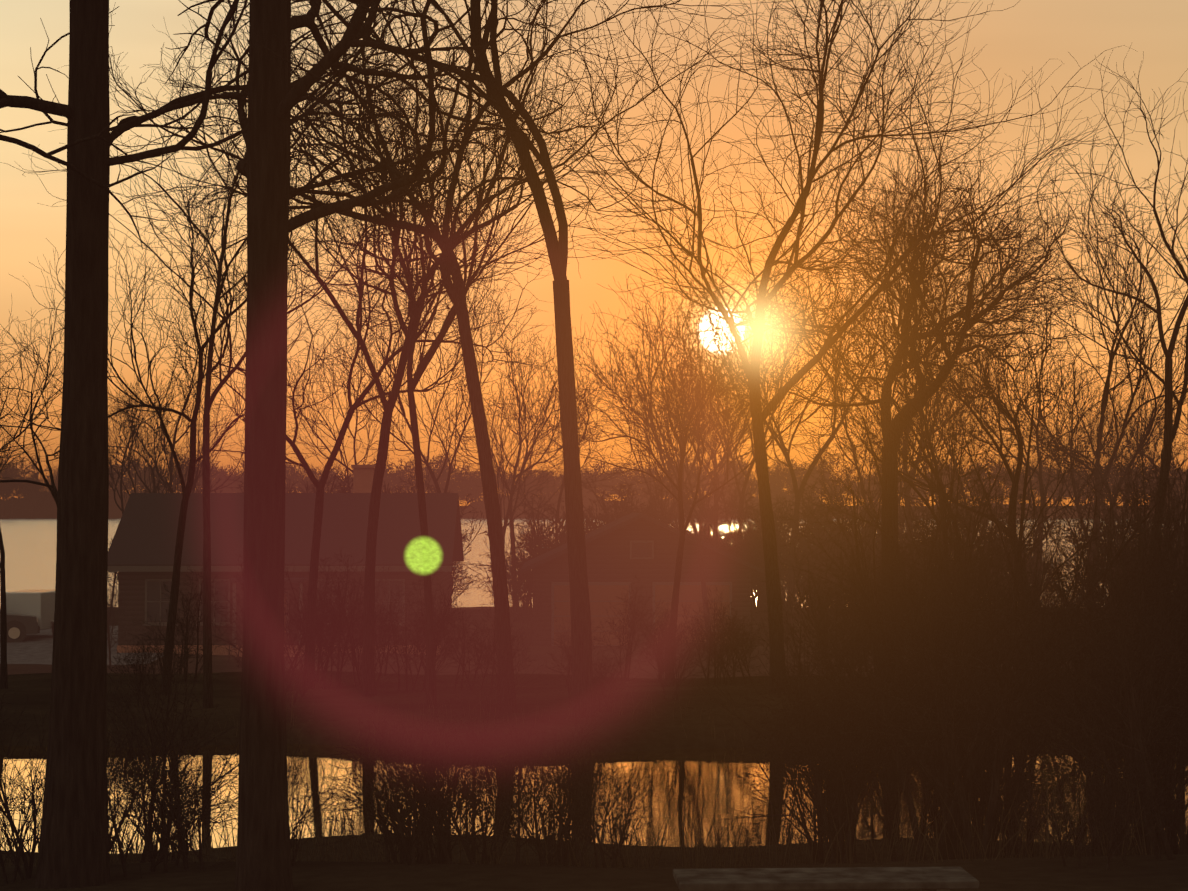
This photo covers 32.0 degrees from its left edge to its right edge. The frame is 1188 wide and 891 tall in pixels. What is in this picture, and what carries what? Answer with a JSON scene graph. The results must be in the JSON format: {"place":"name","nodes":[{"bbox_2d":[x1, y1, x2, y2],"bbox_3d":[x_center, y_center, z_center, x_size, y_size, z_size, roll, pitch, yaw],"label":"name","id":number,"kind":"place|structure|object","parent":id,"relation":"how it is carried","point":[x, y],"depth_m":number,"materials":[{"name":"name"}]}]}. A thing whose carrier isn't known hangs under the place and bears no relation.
{"place":"outdoors","nodes":[
{"label":"outdoors","id":0,"kind":"place"},
{"bbox_2d":[0,626,162,664],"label":"driveway","id":1,"kind":"structure","parent":0,"point":[39,658],"depth_m":75.03,"materials":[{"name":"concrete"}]},
{"bbox_2d":[0,607,39,641],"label":"car","id":2,"kind":"object","parent":1,"relation":"on","point":[30,625],"depth_m":78.95,"materials":[{"name":"grey paint"}]},
{"bbox_2d":[6,590,54,633],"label":"shed","id":3,"kind":"structure","parent":1,"relation":"on","point":[22,603],"depth_m":80.21,"materials":[{"name":"grey paint"}]},
{"bbox_2d":[0,519,1185,607],"bbox_3d":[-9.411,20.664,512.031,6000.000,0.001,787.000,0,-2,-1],"label":"lake water","id":4,"kind":"structure","parent":0,"point":[52,544],"depth_m":255.58,"materials":[{"name":"beige liquid"}]},
{"bbox_2d":[0,450,1186,608],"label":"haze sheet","id":5,"kind":"object","parent":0,"point":[463,508],"depth_m":118.32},
{"bbox_2d":[0,506,1187,890],"bbox_3d":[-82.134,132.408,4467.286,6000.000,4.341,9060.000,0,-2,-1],"label":"ground","id":6,"kind":"structure","parent":0,"point":[342,708],"depth_m":37.16,"materials":[{"name":"brown"}]},
{"bbox_2d":[0,453,29,514],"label":"tree","id":7,"kind":"object","parent":6,"relation":"on","point":[18,476],"depth_m":899.99,"materials":[{"name":"brown plant"}]},
{"bbox_2d":[0,478,39,518],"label":"tree","id":8,"kind":"object","parent":6,"relation":"on","point":[14,492],"depth_m":896.49,"materials":[{"name":"brown plant"}]},
{"bbox_2d":[0,317,61,688],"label":"tree","id":9,"kind":"object","parent":6,"relation":"on","point":[3,670],"depth_m":57.32,"materials":[{"name":"brown plant"}]},
{"bbox_2d":[0,324,63,481],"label":"tree","id":10,"kind":"object","parent":6,"relation":"on","point":[3,448],"depth_m":45.73,"materials":[{"name":"brown plant"}]},
{"bbox_2d":[18,478,53,518],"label":"tree","id":11,"kind":"object","parent":6,"relation":"on","point":[34,493],"depth_m":893.27,"materials":[{"name":"brown plant"}]},
{"bbox_2d":[0,271,149,504],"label":"tree","id":12,"kind":"object","parent":6,"relation":"on","point":[54,492],"depth_m":47.58,"materials":[{"name":"brown plant"}]},
{"bbox_2d":[57,373,198,495],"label":"tree","id":13,"kind":"object","parent":6,"relation":"on","point":[136,459],"depth_m":104.77,"materials":[{"name":"brown plant"}]},
{"bbox_2d":[109,456,151,492],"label":"tree","id":14,"kind":"object","parent":6,"relation":"on","point":[142,470],"depth_m":898.54,"materials":[{"name":"brown plant"}]},
{"bbox_2d":[108,367,217,514],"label":"tree","id":15,"kind":"object","parent":6,"relation":"on","point":[125,458],"depth_m":104.19,"materials":[{"name":"brown plant"}]},
{"bbox_2d":[107,308,244,492],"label":"tree","id":16,"kind":"object","parent":6,"relation":"on","point":[200,451],"depth_m":103.67,"materials":[{"name":"brown plant"}]},
{"bbox_2d":[0,160,357,694],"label":"tree","id":17,"kind":"object","parent":6,"relation":"on","point":[186,492],"depth_m":51.15,"materials":[{"name":"brown plant"}]},
{"bbox_2d":[111,475,311,538],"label":"shore shrub","id":18,"kind":"object","parent":6,"relation":"on","point":[166,482],"depth_m":94.39,"materials":[{"name":"brown plant"}]},
{"bbox_2d":[0,4,460,707],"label":"tree","id":19,"kind":"object","parent":6,"relation":"on","point":[208,682],"depth_m":41.45,"materials":[{"name":"brown plant"}]},
{"bbox_2d":[0,0,461,888],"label":"tree","id":20,"kind":"object","parent":6,"relation":"on","point":[74,842],"depth_m":13.74,"materials":[{"name":"brown plant"}]},
{"bbox_2d":[108,465,463,656],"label":"house","id":21,"kind":"structure","parent":6,"relation":"on","point":[364,487],"depth_m":74.23,"materials":[{"name":"brown"}]},
{"bbox_2d":[285,455,314,490],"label":"tree","id":22,"kind":"object","parent":6,"relation":"on","point":[297,474],"depth_m":915.12,"materials":[{"name":"brown plant"}]},
{"bbox_2d":[286,306,410,492],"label":"tree","id":23,"kind":"object","parent":6,"relation":"on","point":[311,425],"depth_m":108.38,"materials":[{"name":"brown plant"}]},
{"bbox_2d":[128,132,569,689],"bbox_3d":[-6.717,-1.009,56.242,12.120,15.286,11.396,0,-2,-1],"label":"tree","id":24,"kind":"object","parent":6,"relation":"on","point":[316,538],"depth_m":56.14,"materials":[{"name":"brown plant"}]},
{"bbox_2d":[0,616,716,734],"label":"shrub","id":25,"kind":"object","parent":6,"relation":"on","point":[603,688],"depth_m":39.89,"materials":[{"name":"brown plant"}]},
{"bbox_2d":[165,0,587,890],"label":"tree","id":26,"kind":"object","parent":6,"relation":"on","point":[263,832],"depth_m":12.79,"materials":[{"name":"brown plant"}]},
{"bbox_2d":[171,0,595,717],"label":"tree","id":27,"kind":"object","parent":6,"relation":"on","point":[581,642],"depth_m":38.98,"materials":[{"name":"brown plant"}]},
{"bbox_2d":[385,456,433,492],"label":"tree","id":28,"kind":"object","parent":6,"relation":"on","point":[409,469],"depth_m":922.52,"materials":[{"name":"brown plant"}]},
{"bbox_2d":[156,0,672,696],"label":"tree","id":29,"kind":"object","parent":6,"relation":"on","point":[368,660],"depth_m":47.07,"materials":[{"name":"brown plant"}]},
{"bbox_2d":[299,263,534,492],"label":"tree","id":30,"kind":"object","parent":6,"relation":"on","point":[403,414],"depth_m":104.41,"materials":[{"name":"brown plant"}]},
{"bbox_2d":[48,0,794,712],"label":"tree","id":31,"kind":"object","parent":6,"relation":"on","point":[448,264],"depth_m":40.05,"materials":[{"name":"brown plant"}]},
{"bbox_2d":[1,610,865,866],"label":"brush","id":32,"kind":"object","parent":6,"relation":"on","point":[163,745],"depth_m":17.42,"materials":[{"name":"brown plant"}]},
{"bbox_2d":[433,455,480,493],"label":"tree","id":33,"kind":"object","parent":6,"relation":"on","point":[461,476],"depth_m":900.15,"materials":[{"name":"brown plant"}]},
{"bbox_2d":[424,470,490,577],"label":"shore shrub","id":34,"kind":"object","parent":6,"relation":"on","point":[461,510],"depth_m":117.37,"materials":[{"name":"brown plant"}]},
{"bbox_2d":[217,0,705,704],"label":"tree","id":35,"kind":"object","parent":6,"relation":"on","point":[411,386],"depth_m":41.84,"materials":[{"name":"brown plant"}]},
{"bbox_2d":[452,539,480,600],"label":"shore shrub","id":36,"kind":"object","parent":6,"relation":"on","point":[463,578],"depth_m":109.67,"materials":[{"name":"brown plant"}]},
{"bbox_2d":[453,479,482,514],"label":"tree","id":37,"kind":"object","parent":6,"relation":"on","point":[462,490],"depth_m":899.63,"materials":[{"name":"brown plant"}]},
{"bbox_2d":[392,346,590,551],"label":"tree","id":38,"kind":"object","parent":6,"relation":"on","point":[499,467],"depth_m":89.01,"materials":[{"name":"brown plant"}]},
{"bbox_2d":[472,527,546,611],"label":"shore shrub","id":39,"kind":"object","parent":6,"relation":"on","point":[489,581],"depth_m":113.22,"materials":[{"name":"brown plant"}]},
{"bbox_2d":[499,464,547,518],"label":"tree","id":40,"kind":"object","parent":6,"relation":"on","point":[529,477],"depth_m":899.66,"materials":[{"name":"brown plant"}]},
{"bbox_2d":[509,463,553,505],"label":"tree","id":41,"kind":"object","parent":6,"relation":"on","point":[535,476],"depth_m":903.74,"materials":[{"name":"brown plant"}]},
{"bbox_2d":[460,305,616,617],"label":"tree","id":42,"kind":"object","parent":6,"relation":"on","point":[512,535],"depth_m":97.64,"materials":[{"name":"brown plant"}]},
{"bbox_2d":[490,512,600,614],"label":"shore shrub","id":43,"kind":"object","parent":6,"relation":"on","point":[520,549],"depth_m":105.37,"materials":[{"name":"brown plant"}]},
{"bbox_2d":[507,514,589,618],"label":"shore shrub","id":44,"kind":"object","parent":6,"relation":"on","point":[525,575],"depth_m":95.45,"materials":[{"name":"brown plant"}]},
{"bbox_2d":[484,478,654,616],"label":"shore shrub","id":45,"kind":"object","parent":6,"relation":"on","point":[533,524],"depth_m":101.84,"materials":[{"name":"brown plant"}]},
{"bbox_2d":[496,362,663,547],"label":"tree","id":46,"kind":"object","parent":6,"relation":"on","point":[586,459],"depth_m":107.98,"materials":[{"name":"brown plant"}]},
{"bbox_2d":[0,686,1179,868],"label":"reeds","id":47,"kind":"object","parent":6,"relation":"on","point":[625,850],"depth_m":19.39,"materials":[{"name":"brown plant"}]},
{"bbox_2d":[0,693,1187,883],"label":"brush","id":48,"kind":"object","parent":6,"relation":"on","point":[430,795],"depth_m":14.81,"materials":[{"name":"brown plant"}]},
{"bbox_2d":[0,490,1187,518],"bbox_3d":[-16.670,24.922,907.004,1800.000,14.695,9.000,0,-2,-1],"label":"shore wood","id":49,"kind":"object","parent":6,"relation":"on","point":[18,507],"depth_m":906.10,"materials":[{"name":"brown plant"}]},
{"bbox_2d":[524,490,675,557],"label":"shore shrub","id":50,"kind":"object","parent":6,"relation":"on","point":[557,520],"depth_m":103.10,"materials":[{"name":"brown plant"}]},
{"bbox_2d":[548,484,659,548],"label":"shore shrub","id":51,"kind":"object","parent":6,"relation":"on","point":[613,517],"depth_m":90.76,"materials":[{"name":"brown plant"}]},
{"bbox_2d":[581,463,645,516],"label":"tree","id":52,"kind":"object","parent":6,"relation":"on","point":[606,481],"depth_m":900.78,"materials":[{"name":"brown plant"}]},
{"bbox_2d":[557,471,696,544],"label":"shore shrub","id":53,"kind":"object","parent":6,"relation":"on","point":[603,504],"depth_m":100.43,"materials":[{"name":"brown plant"}]},
{"bbox_2d":[107,544,1165,696],"bbox_3d":[-0.267,4.826,58.702,32.950,4.619,26.006,0,-2,-1],"label":"brush","id":54,"kind":"object","parent":6,"relation":"on","point":[339,624],"depth_m":57.10,"materials":[{"name":"brown plant"}]},
{"bbox_2d":[521,512,763,645],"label":"house","id":55,"kind":"structure","parent":6,"relation":"on","point":[663,585],"depth_m":77.91,"materials":[{"name":"brown"}]},
{"bbox_2d":[554,258,768,530],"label":"tree","id":56,"kind":"object","parent":6,"relation":"on","point":[626,366],"depth_m":94.96,"materials":[{"name":"brown plant"}]},
{"bbox_2d":[510,292,836,684],"bbox_3d":[2.337,1.128,61.251,9.731,11.980,7.578,0,-2,-1],"label":"tree","id":57,"kind":"object","parent":6,"relation":"on","point":[679,558],"depth_m":60.77,"materials":[{"name":"brown plant"}]},
{"bbox_2d":[586,337,773,523],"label":"tree","id":58,"kind":"object","parent":6,"relation":"on","point":[658,495],"depth_m":89.34,"materials":[{"name":"brown plant"}]},
{"bbox_2d":[595,344,774,548],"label":"tree","id":59,"kind":"object","parent":6,"relation":"on","point":[715,523],"depth_m":95.26,"materials":[{"name":"brown plant"}]},
{"bbox_2d":[608,474,761,578],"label":"shore shrub","id":60,"kind":"object","parent":6,"relation":"on","point":[726,523],"depth_m":101.31,"materials":[{"name":"brown plant"}]},
{"bbox_2d":[561,292,827,660],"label":"tree","id":61,"kind":"object","parent":6,"relation":"on","point":[700,554],"depth_m":71.53,"materials":[{"name":"brown plant"}]},
{"bbox_2d":[649,475,751,560],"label":"shore shrub","id":62,"kind":"object","parent":6,"relation":"on","point":[707,540],"depth_m":98.34,"materials":[{"name":"brown plant"}]},
{"bbox_2d":[659,470,804,616],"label":"tree","id":63,"kind":"object","parent":6,"relation":"on","point":[759,604],"depth_m":101.83,"materials":[{"name":"brown plant"}]},
{"bbox_2d":[684,482,783,614],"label":"tree","id":64,"kind":"object","parent":6,"relation":"on","point":[754,609],"depth_m":107.67,"materials":[{"name":"brown plant"}]},
{"bbox_2d":[712,454,756,493],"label":"tree","id":65,"kind":"object","parent":6,"relation":"on","point":[737,472],"depth_m":914.17,"materials":[{"name":"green plant"}]},
{"bbox_2d":[645,241,864,557],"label":"tree","id":66,"kind":"object","parent":6,"relation":"on","point":[742,493],"depth_m":101.21,"materials":[{"name":"brown plant"}]},
{"bbox_2d":[711,483,836,614],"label":"tree","id":67,"kind":"object","parent":6,"relation":"on","point":[786,513],"depth_m":107.70,"materials":[{"name":"brown plant"}]},
{"bbox_2d":[750,523,829,620],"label":"shore shrub","id":68,"kind":"object","parent":6,"relation":"on","point":[784,574],"depth_m":96.13,"materials":[{"name":"brown plant"}]},
{"bbox_2d":[732,508,851,617],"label":"shore shrub","id":69,"kind":"object","parent":6,"relation":"on","point":[761,591],"depth_m":100.35,"materials":[{"name":"brown plant"}]},
{"bbox_2d":[767,453,818,515],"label":"tree","id":70,"kind":"object","parent":6,"relation":"on","point":[786,476],"depth_m":901.90,"materials":[{"name":"brown plant"}]},
{"bbox_2d":[653,217,953,633],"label":"tree","id":71,"kind":"object","parent":6,"relation":"on","point":[797,495],"depth_m":83.65,"materials":[{"name":"brown plant"}]},
{"bbox_2d":[726,495,881,620],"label":"shore shrub","id":72,"kind":"object","parent":6,"relation":"on","point":[748,540],"depth_m":97.21,"materials":[{"name":"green plant"}]},
{"bbox_2d":[768,458,839,494],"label":"tree","id":73,"kind":"object","parent":6,"relation":"on","point":[801,473],"depth_m":903.08,"materials":[{"name":"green plant"}]},
{"bbox_2d":[500,0,1142,693],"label":"tree","id":74,"kind":"object","parent":6,"relation":"on","point":[758,420],"depth_m":45.04,"materials":[{"name":"brown plant"}]},
{"bbox_2d":[673,867,978,890],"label":"picnic table","id":75,"kind":"object","parent":6,"relation":"on","point":[848,878],"depth_m":10.38,"materials":[{"name":"brown wood"}]},
{"bbox_2d":[782,475,875,612],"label":"shore shrub","id":76,"kind":"object","parent":6,"relation":"on","point":[820,521],"depth_m":106.66,"materials":[{"name":"brown plant"}]},
{"bbox_2d":[817,466,861,509],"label":"tree","id":77,"kind":"object","parent":6,"relation":"on","point":[842,483],"depth_m":903.86,"materials":[{"name":"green plant"}]},
{"bbox_2d":[798,476,951,592],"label":"shore shrub","id":78,"kind":"object","parent":6,"relation":"on","point":[899,514],"depth_m":94.93,"materials":[{"name":"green plant"}]},
{"bbox_2d":[771,326,991,599],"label":"tree","id":79,"kind":"object","parent":6,"relation":"on","point":[853,452],"depth_m":77.34,"materials":[{"name":"brown plant"}]},
{"bbox_2d":[773,200,1019,592],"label":"tree","id":80,"kind":"object","parent":6,"relation":"on","point":[905,375],"depth_m":80.15,"materials":[{"name":"brown plant"}]},
{"bbox_2d":[703,118,1117,686],"bbox_3d":[8.825,-0.944,50.339,9.716,13.906,11.680,1,-2,-20],"label":"tree","id":81,"kind":"object","parent":6,"relation":"on","point":[910,339],"depth_m":49.34,"materials":[{"name":"brown plant"}]},
{"bbox_2d":[786,282,1046,670],"bbox_3d":[9.458,1.111,62.113,7.804,12.294,11.859,0,-2,-1],"label":"tree","id":82,"kind":"object","parent":6,"relation":"on","point":[920,446],"depth_m":61.19,"materials":[{"name":"brown plant"}]},
{"bbox_2d":[816,317,1017,502],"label":"tree","id":83,"kind":"object","parent":6,"relation":"on","point":[917,414],"depth_m":108.17,"materials":[{"name":"brown plant"}]},
{"bbox_2d":[680,375,1187,863],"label":"thicket","id":84,"kind":"object","parent":6,"relation":"on","point":[966,725],"depth_m":18.00,"materials":[{"name":"brown plant"}]},
{"bbox_2d":[898,487,990,584],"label":"shore shrub","id":85,"kind":"object","parent":6,"relation":"on","point":[934,532],"depth_m":98.42,"materials":[{"name":"brown plant"}]},
{"bbox_2d":[839,323,1080,683],"bbox_3d":[10.301,1.485,56.879,4.430,10.408,7.546,1,-2,-42],"label":"tree","id":86,"kind":"object","parent":6,"relation":"on","point":[1019,434],"depth_m":56.29,"materials":[{"name":"brown plant"}]},
{"bbox_2d":[898,355,1032,596],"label":"tree","id":87,"kind":"object","parent":6,"relation":"on","point":[960,485],"depth_m":88.19,"materials":[{"name":"brown plant"}]},
{"bbox_2d":[750,446,1187,724],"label":"thicket","id":88,"kind":"object","parent":6,"relation":"on","point":[1118,569],"depth_m":41.58,"materials":[{"name":"brown plant"}]},
{"bbox_2d":[926,491,1033,597],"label":"shore shrub","id":89,"kind":"object","parent":6,"relation":"on","point":[992,537],"depth_m":101.65,"materials":[{"name":"brown plant"}]},
{"bbox_2d":[926,492,1060,598],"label":"shore shrub","id":90,"kind":"object","parent":6,"relation":"on","point":[1033,561],"depth_m":93.38,"materials":[{"name":"brown plant"}]},
{"bbox_2d":[934,465,1055,573],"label":"shore shrub","id":91,"kind":"object","parent":6,"relation":"on","point":[991,506],"depth_m":111.61,"materials":[{"name":"brown plant"}]},
{"bbox_2d":[976,454,1036,512],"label":"tree","id":92,"kind":"object","parent":6,"relation":"on","point":[994,466],"depth_m":900.92,"materials":[{"name":"brown plant"}]},
{"bbox_2d":[969,502,1060,610],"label":"shore shrub","id":93,"kind":"object","parent":6,"relation":"on","point":[1030,530],"depth_m":112.86,"materials":[{"name":"brown plant"}]},
{"bbox_2d":[911,258,1132,623],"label":"tree","id":94,"kind":"object","parent":6,"relation":"on","point":[1037,435],"depth_m":75.52,"materials":[{"name":"brown plant"}]},
{"bbox_2d":[1019,469,1086,518],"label":"tree","id":95,"kind":"object","parent":6,"relation":"on","point":[1035,480],"depth_m":901.97,"materials":[{"name":"brown plant"}]},
{"bbox_2d":[997,413,1135,588],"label":"tree","id":96,"kind":"object","parent":6,"relation":"on","point":[1063,485],"depth_m":101.97,"materials":[{"name":"brown plant"}]},
{"bbox_2d":[953,46,1187,592],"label":"tree","id":97,"kind":"object","parent":6,"relation":"on","point":[1170,429],"depth_m":44.41,"materials":[{"name":"brown plant"}]},
{"bbox_2d":[1032,496,1126,605],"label":"shore shrub","id":98,"kind":"object","parent":6,"relation":"on","point":[1073,528],"depth_m":108.13,"materials":[{"name":"brown plant"}]},
{"bbox_2d":[974,299,1187,587],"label":"tree","id":99,"kind":"object","parent":6,"relation":"on","point":[1150,426],"depth_m":76.66,"materials":[{"name":"brown plant"}]},
{"bbox_2d":[991,170,1187,608],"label":"tree","id":100,"kind":"object","parent":6,"relation":"on","point":[1117,347],"depth_m":78.16,"materials":[{"name":"brown plant"}]},
{"bbox_2d":[1012,342,1186,622],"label":"tree","id":101,"kind":"object","parent":6,"relation":"on","point":[1133,433],"depth_m":80.93,"materials":[{"name":"brown plant"}]},
{"bbox_2d":[1029,377,1187,615],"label":"tree","id":102,"kind":"object","parent":6,"relation":"on","point":[1156,445],"depth_m":101.88,"materials":[{"name":"brown plant"}]},
{"bbox_2d":[1061,497,1183,588],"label":"shore shrub","id":103,"kind":"object","parent":6,"relation":"on","point":[1112,547],"depth_m":95.39,"materials":[{"name":"brown plant"}]},
{"bbox_2d":[1072,470,1187,582],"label":"shore shrub","id":104,"kind":"object","parent":6,"relation":"on","point":[1082,506],"depth_m":96.92,"materials":[{"name":"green plant"}]},
{"bbox_2d":[1082,365,1187,588],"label":"tree","id":105,"kind":"object","parent":6,"relation":"on","point":[1152,460],"depth_m":107.56,"materials":[{"name":"brown plant"}]},
{"bbox_2d":[0,743,1187,853],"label":"pond water","id":106,"kind":"structure","parent":0,"point":[698,773],"depth_m":31.43,"materials":[{"name":"orange liquid"}]},
{"bbox_2d":[0,367,1187,678],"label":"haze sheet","id":107,"kind":"object","parent":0,"point":[218,599],"depth_m":64.91,"materials":[{"name":"brown"}]},
{"bbox_2d":[0,0,1187,505],"label":"sky","id":108,"kind":"structure","parent":0,"point":[1027,34],"materials":[{"name":"orange"}]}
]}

